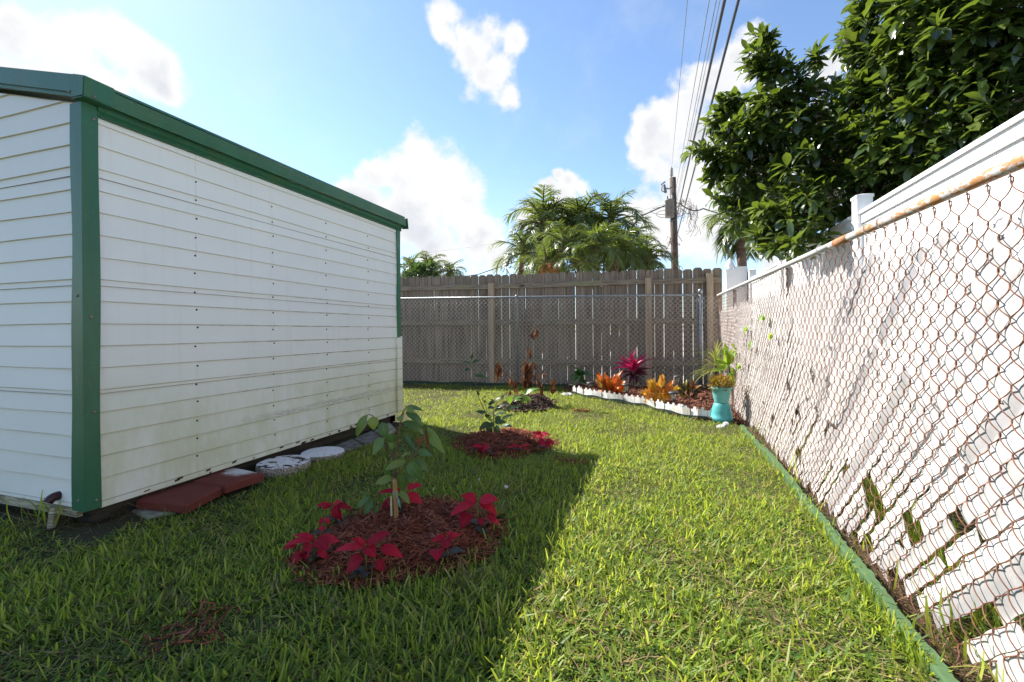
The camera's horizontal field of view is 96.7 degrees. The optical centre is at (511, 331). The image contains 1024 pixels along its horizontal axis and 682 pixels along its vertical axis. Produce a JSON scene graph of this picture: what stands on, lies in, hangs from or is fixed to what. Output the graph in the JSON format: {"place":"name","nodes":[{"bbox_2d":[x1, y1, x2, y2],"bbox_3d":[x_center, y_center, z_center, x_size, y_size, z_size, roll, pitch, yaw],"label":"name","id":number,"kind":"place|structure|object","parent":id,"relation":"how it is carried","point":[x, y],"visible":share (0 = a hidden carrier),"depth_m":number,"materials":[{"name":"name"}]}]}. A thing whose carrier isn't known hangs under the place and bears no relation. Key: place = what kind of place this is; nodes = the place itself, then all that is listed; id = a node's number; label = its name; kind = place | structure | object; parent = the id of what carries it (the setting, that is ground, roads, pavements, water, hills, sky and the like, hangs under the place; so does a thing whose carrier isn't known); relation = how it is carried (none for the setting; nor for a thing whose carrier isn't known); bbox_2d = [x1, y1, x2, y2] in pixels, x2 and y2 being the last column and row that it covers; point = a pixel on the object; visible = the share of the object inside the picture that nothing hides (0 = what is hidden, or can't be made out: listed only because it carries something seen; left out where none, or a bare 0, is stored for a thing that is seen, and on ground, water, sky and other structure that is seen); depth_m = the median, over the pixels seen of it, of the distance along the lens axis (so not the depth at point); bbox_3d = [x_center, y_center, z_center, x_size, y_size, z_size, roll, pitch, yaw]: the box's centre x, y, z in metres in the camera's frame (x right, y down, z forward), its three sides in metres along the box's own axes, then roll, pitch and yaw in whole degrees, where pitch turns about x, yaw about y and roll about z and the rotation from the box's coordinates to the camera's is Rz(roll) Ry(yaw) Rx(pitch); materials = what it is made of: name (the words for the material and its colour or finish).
{"place":"outdoors","nodes":[
{"label":"outdoors","id":0,"kind":"place"},
{"bbox_2d":[0,0,1017,330],"label":"sky","id":1,"kind":"structure","parent":0,"point":[441,116],"materials":[{"name":"blue"}]},
{"bbox_2d":[0,331,1023,681],"bbox_3d":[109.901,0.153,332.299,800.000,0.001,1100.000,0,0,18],"label":"ground","id":2,"kind":"structure","parent":0,"point":[102,529],"depth_m":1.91,"materials":[{"name":"plant"}]},
{"bbox_2d":[0,490,69,527],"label":"weeds","id":3,"kind":"object","parent":2,"relation":"on","point":[43,514],"visible":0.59,"depth_m":2.15,"materials":[{"name":"green plant"}]},
{"bbox_2d":[47,507,57,529],"bbox_3d":[-2.160,0.880,2.138,0.048,0.108,0.020,0,0,18],"label":"wood offcut","id":4,"kind":"object","parent":2,"relation":"on","point":[52,515],"visible":1,"depth_m":2.13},
{"bbox_2d":[0,482,173,535],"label":"dry straw","id":5,"kind":"object","parent":2,"relation":"on","point":[46,518],"visible":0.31,"depth_m":2.20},
{"bbox_2d":[132,509,173,519],"bbox_3d":[-1.837,0.927,2.331,0.214,0.020,0.104,0,0,31],"label":"paving slab","id":6,"kind":"object","parent":2,"relation":"on","point":[149,514],"depth_m":2.30,"materials":[{"name":"concrete"}]},
{"bbox_2d":[122,621,187,666],"bbox_3d":[-1.029,0.917,1.331,0.185,0.050,0.200,0,0,18],"label":"mulch scatter","id":7,"kind":"object","parent":2,"relation":"on","point":[158,645],"visible":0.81,"depth_m":1.33,"materials":[{"name":"wood"}]},
{"bbox_2d":[136,482,223,513],"bbox_3d":[-1.798,0.890,2.454,0.452,0.045,0.297,0,0,18],"label":"paving slab","id":8,"kind":"object","parent":2,"relation":"on","point":[187,497],"depth_m":2.37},
{"bbox_2d":[142,597,229,645],"bbox_3d":[-0.970,0.905,1.412,0.294,0.074,0.201,0,0,18],"label":"mulch scatter","id":9,"kind":"object","parent":2,"relation":"on","point":[190,627],"visible":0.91,"depth_m":1.40,"materials":[{"name":"wood"}]},
{"bbox_2d":[0,67,408,523],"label":"shed","id":10,"kind":"structure","parent":2,"relation":"on","point":[182,301],"depth_m":2.47,"materials":[{"name":"white paint"}]},
{"bbox_2d":[207,602,238,616],"bbox_3d":[-0.935,0.917,1.518,0.180,0.049,0.150,0,0,18],"label":"mulch scatter","id":11,"kind":"object","parent":2,"relation":"on","point":[224,608],"visible":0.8,"depth_m":1.49,"materials":[{"name":"wood"}]},
{"bbox_2d":[192,467,263,493],"bbox_3d":[-1.679,0.879,2.701,0.323,0.045,0.280,0,0,18],"label":"paving slab","id":12,"kind":"object","parent":2,"relation":"on","point":[228,479],"depth_m":2.65,"materials":[{"name":"red paint"}]},
{"bbox_2d":[255,455,310,477],"bbox_3d":[-1.522,0.904,3.036,0.330,0.073,0.330,0,0,18],"label":"stepping stone","id":13,"kind":"object","parent":2,"relation":"on","point":[271,467],"visible":0.96,"depth_m":2.96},
{"bbox_2d":[300,446,344,461],"bbox_3d":[-1.399,0.914,3.367,0.306,0.051,0.306,0,0,18],"label":"stepping stone","id":14,"kind":"object","parent":2,"relation":"on","point":[330,452],"visible":0.87,"depth_m":3.33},
{"bbox_2d":[334,439,362,452],"bbox_3d":[-1.306,0.924,3.647,0.218,0.030,0.368,0,0,18],"label":"paving slab","id":15,"kind":"object","parent":2,"relation":"on","point":[349,444],"depth_m":3.62,"materials":[{"name":"grey concrete"}]},
{"bbox_2d":[355,431,381,446],"bbox_3d":[-1.233,0.918,3.886,0.204,0.030,0.480,0,0,-32],"label":"paving slab","id":16,"kind":"object","parent":2,"relation":"on","point":[368,437],"depth_m":3.83,"materials":[{"name":"grey concrete"}]},
{"bbox_2d":[374,422,395,438],"bbox_3d":[-1.159,0.913,4.196,0.183,0.030,0.582,0,0,6],"label":"paving slab","id":17,"kind":"object","parent":2,"relation":"on","point":[392,429],"depth_m":4.14,"materials":[{"name":"concrete"}]},
{"bbox_2d":[271,493,518,592],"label":"mulch","id":18,"kind":"object","parent":2,"relation":"on","point":[414,529],"visible":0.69,"depth_m":1.89,"materials":[{"name":"wood"}]},
{"bbox_2d":[282,532,338,562],"bbox_3d":[-0.784,0.860,1.766,0.222,0.151,0.092,0,0,-8],"label":"poinsettia","id":19,"kind":"object","parent":18,"relation":"on","point":[323,542],"visible":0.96,"depth_m":1.77,"materials":[{"name":"red plant"}]},
{"bbox_2d":[311,515,332,534],"bbox_3d":[-0.816,0.870,1.972,0.092,0.132,0.067,0,0,1],"label":"poinsettia","id":20,"kind":"object","parent":18,"relation":"on","point":[324,527],"visible":0.94,"depth_m":1.98,"materials":[{"name":"red plant"}]},
{"bbox_2d":[316,500,351,524],"bbox_3d":[-0.829,0.862,2.112,0.165,0.149,0.117,0,0,18],"label":"poinsettia","id":21,"kind":"object","parent":18,"relation":"on","point":[336,513],"visible":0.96,"depth_m":2.11,"materials":[{"name":"red plant"}]},
{"bbox_2d":[336,531,402,579],"bbox_3d":[-0.529,0.836,1.643,0.252,0.196,0.086,0,0,6],"label":"poinsettia","id":22,"kind":"object","parent":18,"relation":"on","point":[355,561],"visible":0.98,"depth_m":1.66,"materials":[{"name":"red plant"}]},
{"bbox_2d":[390,478,400,519],"bbox_3d":[-0.528,0.809,2.085,0.049,0.259,0.036,0,0,18],"label":"bamboo stake","id":23,"kind":"object","parent":18,"relation":"on","point":[396,501],"visible":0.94,"depth_m":2.08,"materials":[{"name":"wood"}]},
{"bbox_2d":[355,405,445,514],"bbox_3d":[-0.514,0.627,2.113,0.438,0.572,0.105,0,0,5],"label":"sapling","id":24,"kind":"object","parent":18,"relation":"on","point":[413,469],"visible":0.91,"depth_m":2.10,"materials":[{"name":"green plant"}]},
{"bbox_2d":[378,482,422,512],"bbox_3d":[-0.550,0.837,2.208,0.212,0.194,0.101,0,0,18],"label":"poinsettia","id":25,"kind":"object","parent":18,"relation":"on","point":[414,497],"visible":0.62,"depth_m":2.22,"materials":[{"name":"red plant"}]},
{"bbox_2d":[429,530,466,561],"bbox_3d":[-0.240,0.853,1.759,0.157,0.157,0.084,0,0,-24],"label":"poinsettia","id":26,"kind":"object","parent":18,"relation":"on","point":[436,554],"visible":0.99,"depth_m":1.76,"materials":[{"name":"red plant"}]},
{"bbox_2d":[449,492,499,534],"bbox_3d":[-0.165,0.825,2.019,0.140,0.212,0.187,0,0,55],"label":"poinsettia","id":27,"kind":"object","parent":18,"relation":"on","point":[486,500],"visible":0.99,"depth_m":2.02,"materials":[{"name":"red plant"}]},
{"bbox_2d":[439,555,496,598],"bbox_3d":[-0.172,0.868,1.625,0.205,0.098,0.275,0,0,18],"label":"grass tuft","id":28,"kind":"object","parent":2,"relation":"on","point":[459,577],"visible":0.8,"depth_m":1.66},
{"bbox_2d":[403,381,568,386],"bbox_3d":[-0.912,0.911,7.813,3.764,0.091,0.005,0,0,13],"label":"lawn edging","id":29,"kind":"object","parent":2,"relation":"on","point":[463,383],"visible":0.37,"depth_m":7.76,"materials":[{"name":"green plastic"}]},
{"bbox_2d":[450,427,559,460],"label":"mulch","id":30,"kind":"object","parent":2,"relation":"on","point":[501,441],"visible":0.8,"depth_m":3.56,"materials":[{"name":"wood"}]},
{"bbox_2d":[471,443,491,454],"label":"poinsettia","id":31,"kind":"object","parent":30,"relation":"on","point":[484,448],"visible":0.98,"depth_m":3.30,"materials":[{"name":"red plant"}]},
{"bbox_2d":[460,354,519,432],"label":"sapling","id":32,"kind":"object","parent":30,"relation":"on","point":[487,425],"visible":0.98,"depth_m":3.87,"materials":[{"name":"green plant"}]},
{"bbox_2d":[506,444,529,453],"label":"poinsettia","id":33,"kind":"object","parent":30,"relation":"on","point":[520,447],"visible":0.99,"depth_m":3.32,"materials":[{"name":"red plant"}]},
{"bbox_2d":[532,431,549,441],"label":"poinsettia","id":34,"kind":"object","parent":30,"relation":"on","point":[540,434],"visible":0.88,"depth_m":3.58,"materials":[{"name":"red plant"}]},
{"bbox_2d":[536,438,554,451],"bbox_3d":[0.253,0.867,3.419,0.139,0.122,0.093,0,0,18],"label":"poinsettia","id":35,"kind":"object","parent":30,"relation":"on","point":[546,443],"visible":0.98,"depth_m":3.40,"materials":[{"name":"red plant"}]},
{"bbox_2d":[487,468,531,498],"bbox_3d":[-0.001,0.874,2.662,0.325,0.084,0.520,0,0,18],"label":"straw tuft","id":36,"kind":"object","parent":2,"relation":"on","point":[510,485],"visible":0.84,"depth_m":2.56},
{"bbox_2d":[496,393,558,412],"bbox_3d":[0.225,0.860,5.615,0.735,0.147,1.128,0,0,18],"label":"soil mound","id":37,"kind":"object","parent":2,"relation":"on","point":[538,402],"visible":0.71,"depth_m":5.30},
{"bbox_2d":[507,388,539,403],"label":"sapling","id":38,"kind":"object","parent":37,"relation":"on","point":[510,399],"visible":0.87,"depth_m":5.28,"materials":[{"name":"green plant"}]},
{"bbox_2d":[495,316,555,395],"bbox_3d":[0.165,0.342,5.639,0.759,1.122,0.168,0,0,-1],"label":"dead plant","id":39,"kind":"object","parent":37,"relation":"on","point":[527,370],"visible":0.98,"depth_m":5.63,"materials":[{"name":"brown plant"}]},
{"bbox_2d":[401,289,716,387],"bbox_3d":[-0.020,0.167,7.640,6.432,1.607,0.082,0,0,14],"label":"chain link fence","id":40,"kind":"object","parent":2,"relation":"on","point":[699,323],"visible":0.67,"depth_m":7.41,"materials":[{"name":"metal"}]},
{"bbox_2d":[401,267,721,386],"bbox_3d":[-1.064,0.002,8.101,8.925,2.051,0.118,0,0,13],"label":"wooden fence","id":41,"kind":"object","parent":2,"relation":"on","point":[708,282],"visible":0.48,"depth_m":7.69,"materials":[{"name":"wood"}]},
{"bbox_2d":[551,454,592,464],"bbox_3d":[0.411,0.902,3.160,0.314,0.060,0.216,0,0,18],"label":"mulch scatter","id":42,"kind":"object","parent":2,"relation":"on","point":[564,459],"visible":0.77,"depth_m":3.17,"materials":[{"name":"wood"}]},
{"bbox_2d":[571,407,592,411],"bbox_3d":[0.791,0.901,5.183,0.273,0.056,0.223,0,0,18],"label":"mulch scatter","id":43,"kind":"object","parent":2,"relation":"on","point":[576,410],"visible":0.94,"depth_m":5.17,"materials":[{"name":"wood"}]},
{"bbox_2d":[569,366,594,385],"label":"broad leaf plant","id":44,"kind":"object","parent":2,"relation":"on","point":[578,374],"visible":0.98,"depth_m":7.09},
{"bbox_2d":[586,381,594,387],"bbox_3d":[1.115,0.817,6.453,0.124,0.201,0.124,0,0,18],"label":"solar lamp","id":45,"kind":"object","parent":2,"relation":"on","point":[590,384],"visible":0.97,"depth_m":6.42,"materials":[{"name":"black plastic"}]},
{"bbox_2d":[570,391,711,421],"bbox_3d":[1.438,0.899,5.497,0.127,0.083,2.471,0,0,-30],"label":"lawn edging","id":46,"kind":"object","parent":2,"relation":"on","point":[670,412],"visible":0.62,"depth_m":5.36,"materials":[{"name":"white plastic"}]},
{"bbox_2d":[562,383,748,424],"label":"mulch","id":47,"kind":"object","parent":2,"relation":"on","point":[704,399],"visible":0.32,"depth_m":5.67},
{"bbox_2d":[595,370,625,393],"bbox_3d":[1.342,0.709,6.198,0.445,0.339,0.166,0,0,2],"label":"croton","id":48,"kind":"object","parent":47,"relation":"on","point":[607,383],"visible":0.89,"depth_m":6.17,"materials":[{"name":"orange plant"}]},
{"bbox_2d":[622,383,630,393],"bbox_3d":[1.442,0.784,5.729,0.124,0.263,0.124,0,0,18],"label":"solar lamp","id":49,"kind":"object","parent":47,"relation":"on","point":[626,387],"visible":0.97,"depth_m":5.70,"materials":[{"name":"black plastic"}]},
{"bbox_2d":[629,395,634,402],"bbox_3d":[1.482,0.857,5.616,0.013,0.146,0.090,0,0,-32],"label":"picket border","id":50,"kind":"object","parent":47,"relation":"on","point":[631,398],"visible":0.73,"depth_m":5.61,"materials":[{"name":"white plastic"}]},
{"bbox_2d":[612,350,654,386],"bbox_3d":[1.837,0.568,6.743,0.771,0.614,0.236,0,0,-5],"label":"cordyline","id":51,"kind":"object","parent":47,"relation":"on","point":[632,365],"visible":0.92,"depth_m":6.73,"materials":[{"name":"pink plant"}]},
{"bbox_2d":[640,374,678,402],"bbox_3d":[1.772,0.712,5.413,0.503,0.391,0.155,0,0,-5],"label":"croton","id":52,"kind":"object","parent":47,"relation":"on","point":[654,391],"visible":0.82,"depth_m":5.39,"materials":[{"name":"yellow plant"}]},
{"bbox_2d":[670,403,675,411],"bbox_3d":[1.754,0.853,4.934,0.012,0.150,0.090,0,0,-23],"label":"picket border","id":53,"kind":"object","parent":47,"relation":"on","point":[672,406],"visible":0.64,"depth_m":4.93,"materials":[{"name":"white plastic"}]},
{"bbox_2d":[676,404,682,413],"bbox_3d":[1.788,0.851,4.848,0.016,0.154,0.090,0,0,-23],"label":"picket border","id":54,"kind":"object","parent":47,"relation":"on","point":[679,409],"visible":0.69,"depth_m":4.84,"materials":[{"name":"white plastic"}]},
{"bbox_2d":[682,406,690,414],"bbox_3d":[1.827,0.854,4.764,0.023,0.146,0.090,0,0,-32],"label":"picket border","id":55,"kind":"object","parent":47,"relation":"on","point":[686,410],"visible":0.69,"depth_m":4.76,"materials":[{"name":"white plastic"}]},
{"bbox_2d":[678,379,701,397],"bbox_3d":[2.223,0.739,5.718,0.371,0.288,0.162,0,0,-4],"label":"croton","id":56,"kind":"object","parent":47,"relation":"on","point":[683,387],"visible":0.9,"depth_m":5.70,"materials":[{"name":"green plant"}]},
{"bbox_2d":[691,406,697,415],"bbox_3d":[1.882,0.852,4.690,0.015,0.150,0.090,0,0,-32],"label":"picket border","id":57,"kind":"object","parent":47,"relation":"on","point":[694,410],"visible":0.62,"depth_m":4.69,"materials":[{"name":"white plastic"}]},
{"bbox_2d":[698,407,706,415],"bbox_3d":[1.931,0.851,4.615,0.090,0.152,0.017,0,0,32],"label":"picket border","id":58,"kind":"object","parent":47,"relation":"on","point":[703,412],"visible":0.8,"depth_m":4.61,"materials":[{"name":"white plastic"}]},
{"bbox_2d":[710,402,732,423],"bbox_3d":[2.092,0.810,4.543,0.211,0.190,0.211,0,0,18],"label":"planter","id":59,"kind":"object","parent":47,"relation":"on","point":[721,413],"visible":0.78,"depth_m":4.47,"materials":[{"name":"ceramic"}]},
{"bbox_2d":[711,386,731,403],"bbox_3d":[2.091,0.635,4.543,0.192,0.158,0.192,0,0,18],"label":"planter","id":60,"kind":"object","parent":59,"relation":"on","point":[722,396],"visible":0.83,"depth_m":4.48,"materials":[{"name":"ceramic"}]},
{"bbox_2d":[706,374,737,390],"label":"potted flower","id":61,"kind":"object","parent":60,"relation":"in","point":[723,381],"visible":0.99,"depth_m":4.51,"materials":[{"name":"yellow plant"}]},
{"bbox_2d":[713,343,742,406],"bbox_3d":[2.455,0.501,5.176,0.372,0.738,0.125,0,0,-7],"label":"climbing plant","id":62,"kind":"object","parent":47,"relation":"on","point":[728,360],"visible":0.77,"depth_m":5.17,"materials":[{"name":"green plant"}]},
{"bbox_2d":[668,391,678,402],"bbox_3d":[1.806,0.790,5.084,0.124,0.245,0.124,0,0,18],"label":"solar lamp","id":63,"kind":"object","parent":2,"relation":"on","point":[673,395],"visible":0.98,"depth_m":5.06,"materials":[{"name":"silver plastic"}]},
{"bbox_2d":[650,167,700,317],"bbox_3d":[7.137,-2.924,19.887,2.299,8.617,0.859,0,0,-15],"label":"utility pole","id":64,"kind":"object","parent":2,"relation":"on","point":[671,206],"visible":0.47,"depth_m":19.86,"materials":[{"name":"brown wood"}]},
{"bbox_2d":[403,204,663,255],"bbox_3d":[-1.635,-6.949,35.617,2.363,2.853,35.379,0,0,-32],"label":"power line","id":65,"kind":"object","parent":64,"relation":"attached to","point":[513,238],"visible":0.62,"depth_m":37.54,"materials":[{"name":"grey metal"}]},
{"bbox_2d":[469,205,664,275],"bbox_3d":[-1.688,-4.327,26.995,22.063,2.417,0.471,0,0,38],"label":"power line","id":66,"kind":"object","parent":64,"relation":"attached to","point":[630,220],"visible":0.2,"depth_m":21.23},
{"bbox_2d":[671,0,687,169],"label":"power line","id":67,"kind":"object","parent":64,"relation":"attached to","point":[680,72],"visible":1,"depth_m":10.05,"materials":[{"name":"grey metal"}]},
{"bbox_2d":[675,0,709,192],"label":"power line","id":68,"kind":"object","parent":64,"relation":"attached to","point":[695,80],"visible":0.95,"depth_m":9.47,"materials":[{"name":"grey metal"}]},
{"bbox_2d":[676,0,716,199],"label":"power line","id":69,"kind":"object","parent":64,"relation":"attached to","point":[700,80],"visible":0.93,"depth_m":9.36,"materials":[{"name":"grey metal"}]},
{"bbox_2d":[677,1,719,200],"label":"power line","id":70,"kind":"object","parent":64,"relation":"attached to","point":[702,83],"visible":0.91,"depth_m":9.36,"materials":[{"name":"grey metal"}]},
{"bbox_2d":[680,203,717,212],"bbox_3d":[10.816,-5.824,22.478,8.543,0.772,0.109,0,0,-36],"label":"power line","id":71,"kind":"object","parent":64,"relation":"attached to","point":[699,209],"visible":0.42,"depth_m":20.86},
{"bbox_2d":[676,0,725,217],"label":"power line","id":72,"kind":"object","parent":64,"relation":"attached to","point":[714,44],"visible":0.93,"depth_m":7.56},
{"bbox_2d":[677,0,739,233],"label":"power line","id":73,"kind":"object","parent":64,"relation":"attached to","point":[728,39],"visible":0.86,"depth_m":7.14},
{"bbox_2d":[673,375,681,384],"bbox_3d":[2.327,0.763,6.390,0.124,0.292,0.124,0,0,18],"label":"solar lamp","id":74,"kind":"object","parent":2,"relation":"on","point":[677,378],"visible":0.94,"depth_m":6.37,"materials":[{"name":"black plastic"}]},
{"bbox_2d":[688,339,739,382],"bbox_3d":[2.639,0.493,5.914,0.734,0.818,0.791,0,0,18],"label":"spiky plant","id":75,"kind":"object","parent":2,"relation":"on","point":[714,355],"visible":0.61,"depth_m":5.88,"materials":[{"name":"green plant"}]},
{"bbox_2d":[724,258,747,379],"bbox_3d":[3.901,-0.191,7.926,0.347,2.167,0.170,0,0,18],"label":"vinyl fence","id":76,"kind":"object","parent":2,"relation":"on","point":[735,276],"visible":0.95,"depth_m":7.88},
{"bbox_2d":[736,424,957,677],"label":"edge grass","id":77,"kind":"structure","parent":2,"relation":"on","point":[910,649],"depth_m":1.46,"materials":[{"name":"plant"}]},
{"bbox_2d":[740,425,958,681],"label":"lawn edging","id":78,"kind":"object","parent":2,"relation":"on","point":[939,669],"visible":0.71,"depth_m":1.59,"materials":[{"name":"green plastic"}]},
{"bbox_2d":[679,0,1023,264],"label":"tree","id":79,"kind":"object","parent":2,"relation":"on","point":[957,66],"visible":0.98,"depth_m":3.74,"materials":[{"name":"green plant"}]},
{"bbox_2d":[745,426,992,681],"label":"dry straw","id":80,"kind":"object","parent":2,"relation":"on","point":[907,610],"visible":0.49,"depth_m":1.44,"materials":[{"name":"plant"}]},
{"bbox_2d":[717,152,1023,681],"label":"chain link fence","id":81,"kind":"object","parent":2,"relation":"on","point":[922,324],"visible":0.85,"depth_m":1.46,"materials":[{"name":"metal"}]},
{"bbox_2d":[733,314,772,407],"bbox_3d":[2.216,0.331,4.290,0.043,0.949,2.024,0,0,18],"label":"vine","id":82,"kind":"object","parent":81,"relation":"attached to","point":[762,318],"visible":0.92,"depth_m":4.26,"materials":[{"name":"green plant"}]},
{"bbox_2d":[855,466,895,518],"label":"weeds","id":83,"kind":"object","parent":2,"relation":"on","point":[878,506],"visible":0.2,"depth_m":2.23,"materials":[{"name":"green plant"}]},
{"bbox_2d":[737,416,1023,681],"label":"weeds","id":84,"kind":"object","parent":2,"relation":"on","point":[982,626],"visible":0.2,"depth_m":1.40,"materials":[{"name":"green plant"}]},
{"bbox_2d":[748,111,1023,531],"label":"vinyl fence","id":85,"kind":"object","parent":2,"relation":"on","point":[1003,142],"visible":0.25,"depth_m":2.56,"materials":[{"name":"plastic"}]},
{"bbox_2d":[471,332,748,382],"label":"sandy path","id":86,"kind":"structure","parent":0,"point":[619,369],"depth_m":10.53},
{"bbox_2d":[400,249,426,276],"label":"palm tree","id":87,"kind":"object","parent":86,"relation":"on","point":[407,259],"visible":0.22,"depth_m":13.87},
{"bbox_2d":[400,259,440,278],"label":"bush","id":88,"kind":"object","parent":86,"relation":"on","point":[421,269],"visible":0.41,"depth_m":12.41,"materials":[{"name":"green plant"}]},
{"bbox_2d":[403,251,451,277],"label":"palm tree","id":89,"kind":"object","parent":86,"relation":"on","point":[431,258],"visible":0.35,"depth_m":13.79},
{"bbox_2d":[438,259,468,276],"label":"palm tree","id":90,"kind":"object","parent":86,"relation":"on","point":[449,266],"visible":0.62,"depth_m":13.83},
{"bbox_2d":[488,230,548,309],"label":"palm tree","id":91,"kind":"object","parent":86,"relation":"on","point":[514,254],"visible":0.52,"depth_m":14.31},
{"bbox_2d":[500,184,581,272],"bbox_3d":[1.019,-1.816,14.993,2.658,5.690,2.680,0,0,-14],"label":"palm tree","id":92,"kind":"object","parent":86,"relation":"on","point":[544,209],"visible":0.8,"depth_m":14.60,"materials":[{"name":"plant"}]},
{"bbox_2d":[514,242,569,274],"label":"palm tree","id":93,"kind":"object","parent":86,"relation":"on","point":[548,265],"visible":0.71,"depth_m":11.80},
{"bbox_2d":[519,205,586,268],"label":"palm tree","id":94,"kind":"object","parent":86,"relation":"on","point":[546,231],"visible":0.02,"depth_m":16.10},
{"bbox_2d":[508,234,605,273],"bbox_3d":[1.524,-1.319,16.530,3.761,4.677,2.838,0,0,18],"label":"bush","id":95,"kind":"object","parent":86,"relation":"on","point":[535,255],"visible":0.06,"depth_m":16.37,"materials":[{"name":"green plant"}]},
{"bbox_2d":[526,218,602,273],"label":"palm tree","id":96,"kind":"object","parent":86,"relation":"on","point":[563,241],"visible":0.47,"depth_m":12.29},
{"bbox_2d":[551,240,603,366],"bbox_3d":[1.659,-0.633,11.544,1.403,3.304,1.566,0,0,18],"label":"palm tree","id":97,"kind":"object","parent":86,"relation":"on","point":[582,256],"visible":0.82,"depth_m":11.35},
{"bbox_2d":[543,189,618,272],"bbox_3d":[2.356,-1.871,15.440,2.948,5.756,3.150,0,0,18],"label":"palm tree","id":98,"kind":"object","parent":86,"relation":"on","point":[578,203],"visible":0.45,"depth_m":14.96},
{"bbox_2d":[560,220,635,271],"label":"palm tree","id":99,"kind":"object","parent":86,"relation":"on","point":[600,234],"visible":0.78,"depth_m":11.69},
{"bbox_2d":[565,197,635,349],"bbox_3d":[3.049,-1.879,16.662,3.071,5.765,3.132,0,0,-28],"label":"palm tree","id":100,"kind":"object","parent":86,"relation":"on","point":[600,265],"visible":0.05,"depth_m":16.34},
{"bbox_2d":[565,234,649,350],"bbox_3d":[3.476,-1.313,16.542,3.824,4.642,2.686,0,0,18],"label":"bush","id":101,"kind":"object","parent":86,"relation":"on","point":[601,289],"visible":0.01,"depth_m":16.45,"materials":[{"name":"green plant"}]},
{"bbox_2d":[566,188,656,270],"bbox_3d":[3.256,-1.891,14.998,2.941,5.800,2.807,0,0,18],"label":"palm tree","id":102,"kind":"object","parent":86,"relation":"on","point":[609,208],"visible":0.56,"depth_m":14.66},
{"bbox_2d":[593,226,654,359],"bbox_3d":[2.971,-0.921,12.482,1.943,3.874,1.858,0,0,18],"label":"palm tree","id":103,"kind":"object","parent":86,"relation":"on","point":[627,255],"visible":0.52,"depth_m":12.24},
{"bbox_2d":[609,215,662,261],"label":"palm tree","id":104,"kind":"object","parent":86,"relation":"on","point":[641,231],"visible":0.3,"depth_m":13.63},
{"bbox_2d":[621,246,663,278],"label":"palm tree","id":105,"kind":"object","parent":86,"relation":"on","point":[648,268],"visible":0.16,"depth_m":13.00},
{"bbox_2d":[623,233,679,277],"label":"palm tree","id":106,"kind":"object","parent":86,"relation":"on","point":[664,253],"visible":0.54,"depth_m":12.82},
{"bbox_2d":[700,209,759,368],"bbox_3d":[5.614,-1.130,11.030,1.780,4.255,2.119,0,0,-12],"label":"palm tree","id":107,"kind":"object","parent":86,"relation":"on","point":[740,250],"visible":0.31,"depth_m":11.09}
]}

